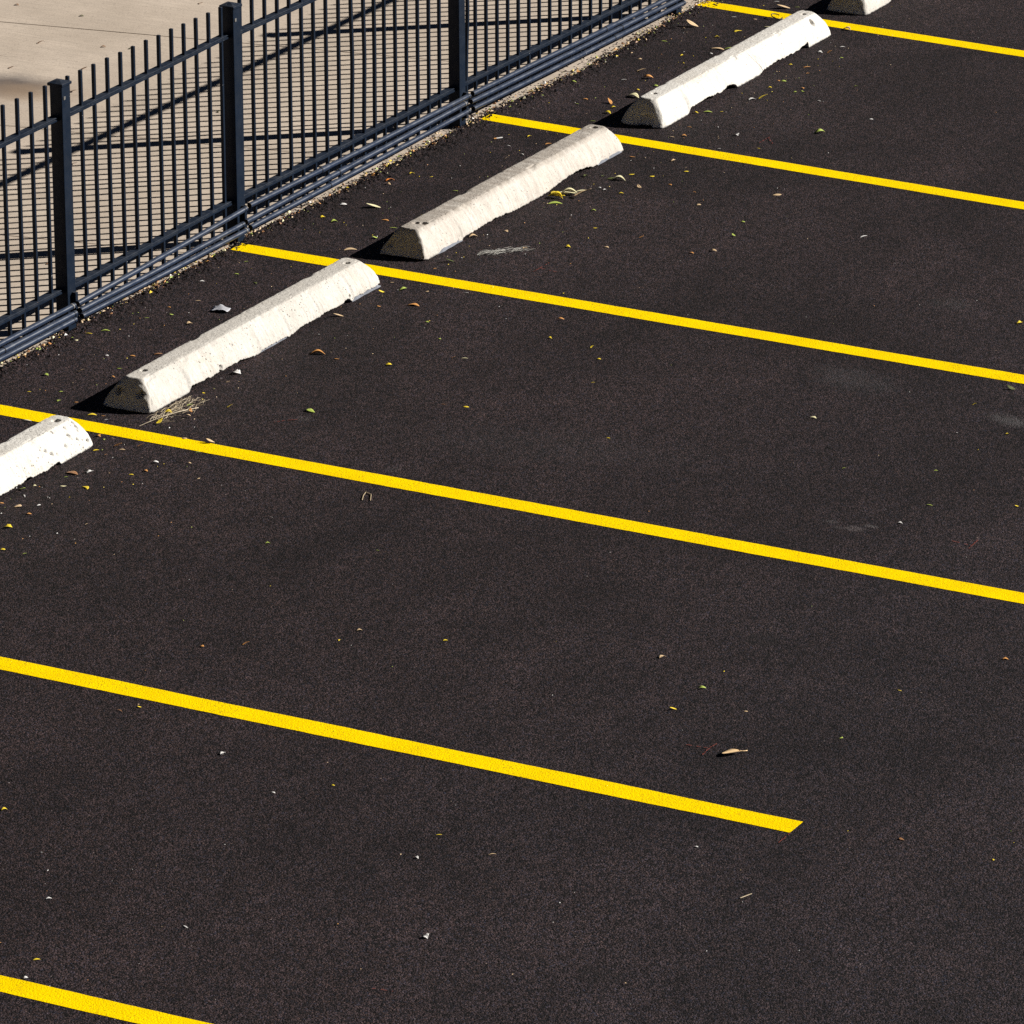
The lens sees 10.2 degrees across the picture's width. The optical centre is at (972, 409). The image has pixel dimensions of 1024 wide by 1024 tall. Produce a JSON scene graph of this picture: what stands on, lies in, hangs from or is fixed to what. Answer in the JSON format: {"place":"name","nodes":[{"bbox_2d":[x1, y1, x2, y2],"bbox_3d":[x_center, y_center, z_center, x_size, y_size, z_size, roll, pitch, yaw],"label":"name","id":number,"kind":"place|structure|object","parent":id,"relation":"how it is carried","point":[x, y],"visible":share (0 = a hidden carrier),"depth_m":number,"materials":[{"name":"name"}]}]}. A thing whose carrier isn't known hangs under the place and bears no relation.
{"place":"outdoors","nodes":[
{"label":"outdoors","id":0,"kind":"place"},
{"bbox_2d":[140,397,206,425],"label":"dry grass","id":1,"kind":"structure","parent":0,"point":[162,417],"depth_m":26.39,"materials":[{"name":"plant"}]},
{"bbox_2d":[0,0,707,366],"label":"sidewalk","id":2,"kind":"structure","parent":0,"point":[72,36],"depth_m":31.36,"materials":[{"name":"concrete"}]},
{"bbox_2d":[0,0,683,343],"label":"metal fence","id":3,"kind":"object","parent":2,"relation":"on","point":[228,40],"visible":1,"depth_m":28.50,"materials":[{"name":"black metal"}]},
{"bbox_2d":[0,303,76,346],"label":"pipe","id":4,"kind":"object","parent":3,"relation":"attached to","point":[37,324],"visible":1,"depth_m":27.09,"materials":[{"name":"metal"}]},
{"bbox_2d":[0,310,77,354],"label":"pipe","id":5,"kind":"object","parent":3,"relation":"attached to","point":[28,337],"visible":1,"depth_m":27.10,"materials":[{"name":"metal"}]},
{"bbox_2d":[0,317,77,361],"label":"pipe","id":6,"kind":"object","parent":3,"relation":"attached to","point":[37,339],"visible":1,"depth_m":27.12,"materials":[{"name":"metal"}]},
{"bbox_2d":[75,206,247,305],"bbox_3d":[-3.974,-0.758,28.074,0.030,0.071,1.561,10,21,22],"label":"pipe","id":7,"kind":"object","parent":3,"relation":"attached to","point":[158,258],"visible":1,"depth_m":28.04,"materials":[{"name":"metal"}]},
{"bbox_2d":[78,221,245,312],"bbox_3d":[-3.977,-0.703,28.089,0.030,0.038,1.514,10,21,22],"label":"pipe","id":8,"kind":"object","parent":3,"relation":"attached to","point":[141,278],"visible":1,"depth_m":28.05,"materials":[{"name":"grey metal"}]},
{"bbox_2d":[80,227,249,318],"bbox_3d":[-3.967,-0.675,28.126,0.030,0.032,1.537,10,21,22],"label":"pipe","id":9,"kind":"object","parent":3,"relation":"attached to","point":[143,284],"visible":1,"depth_m":28.09,"materials":[{"name":"grey metal"}]},
{"bbox_2d":[244,101,467,223],"bbox_3d":[-3.190,-1.294,29.744,0.032,0.057,2.285,10,21,22],"label":"pipe","id":10,"kind":"object","parent":3,"relation":"attached to","point":[337,172],"visible":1,"depth_m":29.68,"materials":[{"name":"grey metal"}]},
{"bbox_2d":[247,93,470,207],"bbox_3d":[-3.175,-1.354,29.757,0.032,0.044,2.285,10,21,22],"label":"pipe","id":11,"kind":"object","parent":3,"relation":"attached to","point":[323,168],"visible":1,"depth_m":29.68,"materials":[{"name":"metal"}]},
{"bbox_2d":[248,108,470,229],"bbox_3d":[-3.176,-1.262,29.793,0.032,0.047,2.277,10,21,22],"label":"pipe","id":12,"kind":"object","parent":3,"relation":"attached to","point":[333,183],"visible":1,"depth_m":29.72,"materials":[{"name":"grey metal"}]},
{"bbox_2d":[470,0,668,95],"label":"pipe","id":13,"kind":"object","parent":3,"relation":"attached to","point":[608,27],"visible":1,"depth_m":31.70,"materials":[{"name":"metal"}]},
{"bbox_2d":[469,0,680,103],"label":"pipe","id":14,"kind":"object","parent":3,"relation":"attached to","point":[625,25],"visible":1,"depth_m":31.77,"materials":[{"name":"metal"}]},
{"bbox_2d":[471,1,685,110],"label":"pipe","id":15,"kind":"object","parent":3,"relation":"attached to","point":[617,36],"visible":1,"depth_m":31.85,"materials":[{"name":"metal"}]},
{"bbox_2d":[109,1,890,982],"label":"leaf crumbs","id":16,"kind":"object","parent":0,"point":[559,221],"visible":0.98,"depth_m":28.62,"materials":[{"name":"plant"}]},
{"bbox_2d":[0,0,1023,1023],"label":"asphalt","id":17,"kind":"structure","parent":0,"point":[315,888],"depth_m":24.31,"materials":[{"name":"black asphalt"}]},
{"bbox_2d":[0,415,91,495],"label":"wheel stop","id":18,"kind":"object","parent":17,"relation":"on","point":[45,445],"visible":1,"depth_m":25.63,"materials":[{"name":"concrete"}]},
{"bbox_2d":[0,975,210,1023],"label":"parking stripe","id":19,"kind":"object","parent":17,"relation":"on","point":[71,999],"visible":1,"depth_m":20.47,"materials":[{"name":"yellow paint"}]},
{"bbox_2d":[210,304,230,311],"bbox_3d":[-3.658,-0.490,27.797,0.090,0.020,0.064,6,20,13],"label":"plastic scrap","id":20,"kind":"object","parent":17,"relation":"on","point":[222,307],"visible":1,"depth_m":27.81,"materials":[{"name":"white plastic"}]},
{"bbox_2d":[103,258,380,412],"bbox_3d":[-3.474,-0.378,27.315,0.271,0.140,2.161,10,21,22],"label":"wheel stop","id":21,"kind":"object","parent":17,"relation":"on","point":[164,380],"visible":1,"depth_m":27.14,"materials":[{"name":"beige concrete"}]},
{"bbox_2d":[311,349,324,353],"bbox_3d":[-3.120,-0.273,27.228,0.072,0.020,0.036,0,13,-3],"label":"leaf","id":22,"kind":"object","parent":17,"relation":"on","point":[317,350],"visible":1,"depth_m":27.22,"materials":[{"name":"orange plant"}]},
{"bbox_2d":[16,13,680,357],"bbox_3d":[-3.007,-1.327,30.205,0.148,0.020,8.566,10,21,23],"label":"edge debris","id":23,"kind":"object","parent":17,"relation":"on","point":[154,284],"visible":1,"depth_m":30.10,"materials":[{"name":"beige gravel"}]},
{"bbox_2d":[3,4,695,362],"bbox_3d":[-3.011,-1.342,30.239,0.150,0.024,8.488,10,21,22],"label":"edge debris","id":24,"kind":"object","parent":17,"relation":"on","point":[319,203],"visible":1,"depth_m":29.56,"materials":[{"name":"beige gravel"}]},
{"bbox_2d":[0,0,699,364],"bbox_3d":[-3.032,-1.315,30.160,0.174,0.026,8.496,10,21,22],"label":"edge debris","id":25,"kind":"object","parent":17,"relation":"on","point":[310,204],"visible":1,"depth_m":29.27,"materials":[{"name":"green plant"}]},
{"bbox_2d":[2,0,713,364],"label":"edge debris","id":26,"kind":"object","parent":17,"relation":"on","point":[352,182],"visible":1,"depth_m":30.26,"materials":[{"name":"beige gravel"}]},
{"bbox_2d":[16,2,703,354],"bbox_3d":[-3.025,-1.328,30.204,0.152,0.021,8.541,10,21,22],"label":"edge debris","id":27,"kind":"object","parent":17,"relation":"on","point":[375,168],"visible":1,"depth_m":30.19,"materials":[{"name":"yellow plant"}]},
{"bbox_2d":[49,1,704,338],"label":"edge debris","id":28,"kind":"object","parent":17,"relation":"on","point":[544,82],"visible":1,"depth_m":29.48,"materials":[{"name":"brown plant"}]},
{"bbox_2d":[0,657,801,832],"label":"parking stripe","id":29,"kind":"object","parent":17,"relation":"on","point":[431,751],"visible":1,"depth_m":22.76,"materials":[{"name":"yellow paint"}]},
{"bbox_2d":[12,46,815,496],"bbox_3d":[-2.151,-1.130,29.731,0.080,0.004,10.348,10,21,22],"label":"grit","id":30,"kind":"object","parent":17,"relation":"on","point":[240,366],"visible":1,"depth_m":27.11,"materials":[{"name":"soil"}]},
{"bbox_2d":[380,124,622,259],"bbox_3d":[-2.417,-1.143,29.550,0.274,0.140,2.178,10,21,22],"label":"wheel stop","id":31,"kind":"object","parent":17,"relation":"on","point":[443,227],"visible":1,"depth_m":29.37,"materials":[{"name":"concrete"}]},
{"bbox_2d":[477,246,529,254],"bbox_3d":[-2.354,-0.801,28.765,0.302,0.018,0.103,-7,21,-22],"label":"fibre clump","id":32,"kind":"object","parent":17,"relation":"on","point":[516,250],"visible":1,"depth_m":28.75,"materials":[{"name":"beige plant"}]},
{"bbox_2d":[0,17,1012,950],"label":"leaf crumbs","id":33,"kind":"object","parent":17,"relation":"on","point":[142,483],"visible":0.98,"depth_m":26.00,"materials":[{"name":"brown plant"}]},
{"bbox_2d":[0,405,1023,603],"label":"parking stripe","id":34,"kind":"object","parent":17,"relation":"on","point":[635,526],"visible":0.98,"depth_m":25.33,"materials":[{"name":"yellow paint"}]},
{"bbox_2d":[549,191,562,198],"bbox_3d":[-2.158,-1.113,29.647,0.088,0.026,0.038,11,27,24],"label":"leaf","id":35,"kind":"object","parent":17,"relation":"on","point":[558,193],"visible":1,"depth_m":29.65,"materials":[{"name":"yellow plant"}]},
{"bbox_2d":[561,188,576,192],"bbox_3d":[-2.094,-1.136,29.699,0.095,0.029,0.036,2,25,2],"label":"leaf","id":36,"kind":"object","parent":17,"relation":"on","point":[568,189],"visible":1,"depth_m":29.70,"materials":[{"name":"beige plant"}]},
{"bbox_2d":[231,243,1023,383],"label":"parking stripe","id":37,"kind":"object","parent":17,"relation":"on","point":[698,324],"visible":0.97,"depth_m":27.86,"materials":[{"name":"yellow paint"}]},
{"bbox_2d":[686,19,697,26],"bbox_3d":[-1.611,-2.211,32.769,0.073,0.039,0.036,5,19,9],"label":"leaf","id":38,"kind":"object","parent":17,"relation":"on","point":[691,22],"visible":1,"depth_m":32.78,"materials":[{"name":"beige plant"}]},
{"bbox_2d":[621,10,830,128],"bbox_3d":[-1.358,-1.912,31.796,0.269,0.140,2.155,10,21,22],"label":"wheel stop","id":39,"kind":"object","parent":17,"relation":"on","point":[672,101],"visible":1,"depth_m":31.62,"materials":[{"name":"white concrete"}]},
{"bbox_2d":[721,749,746,753],"bbox_3d":[-0.953,1.363,22.773,0.111,0.009,0.042,-7,21,-24],"label":"leaf","id":40,"kind":"object","parent":17,"relation":"on","point":[730,750],"visible":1,"depth_m":22.77,"materials":[{"name":"beige plant"}]},
{"bbox_2d":[482,114,1023,208],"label":"parking stripe","id":41,"kind":"object","parent":17,"relation":"on","point":[783,165],"visible":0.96,"depth_m":30.28,"materials":[{"name":"yellow paint"}]},
{"bbox_2d":[827,0,890,15],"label":"wheel stop","id":42,"kind":"object","parent":17,"relation":"on","point":[862,7],"visible":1,"depth_m":33.13,"materials":[{"name":"beige concrete"}]},
{"bbox_2d":[698,1,1023,56],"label":"parking stripe","id":43,"kind":"object","parent":17,"relation":"on","point":[900,34],"visible":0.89,"depth_m":32.77,"materials":[{"name":"yellow paint"}]}
]}

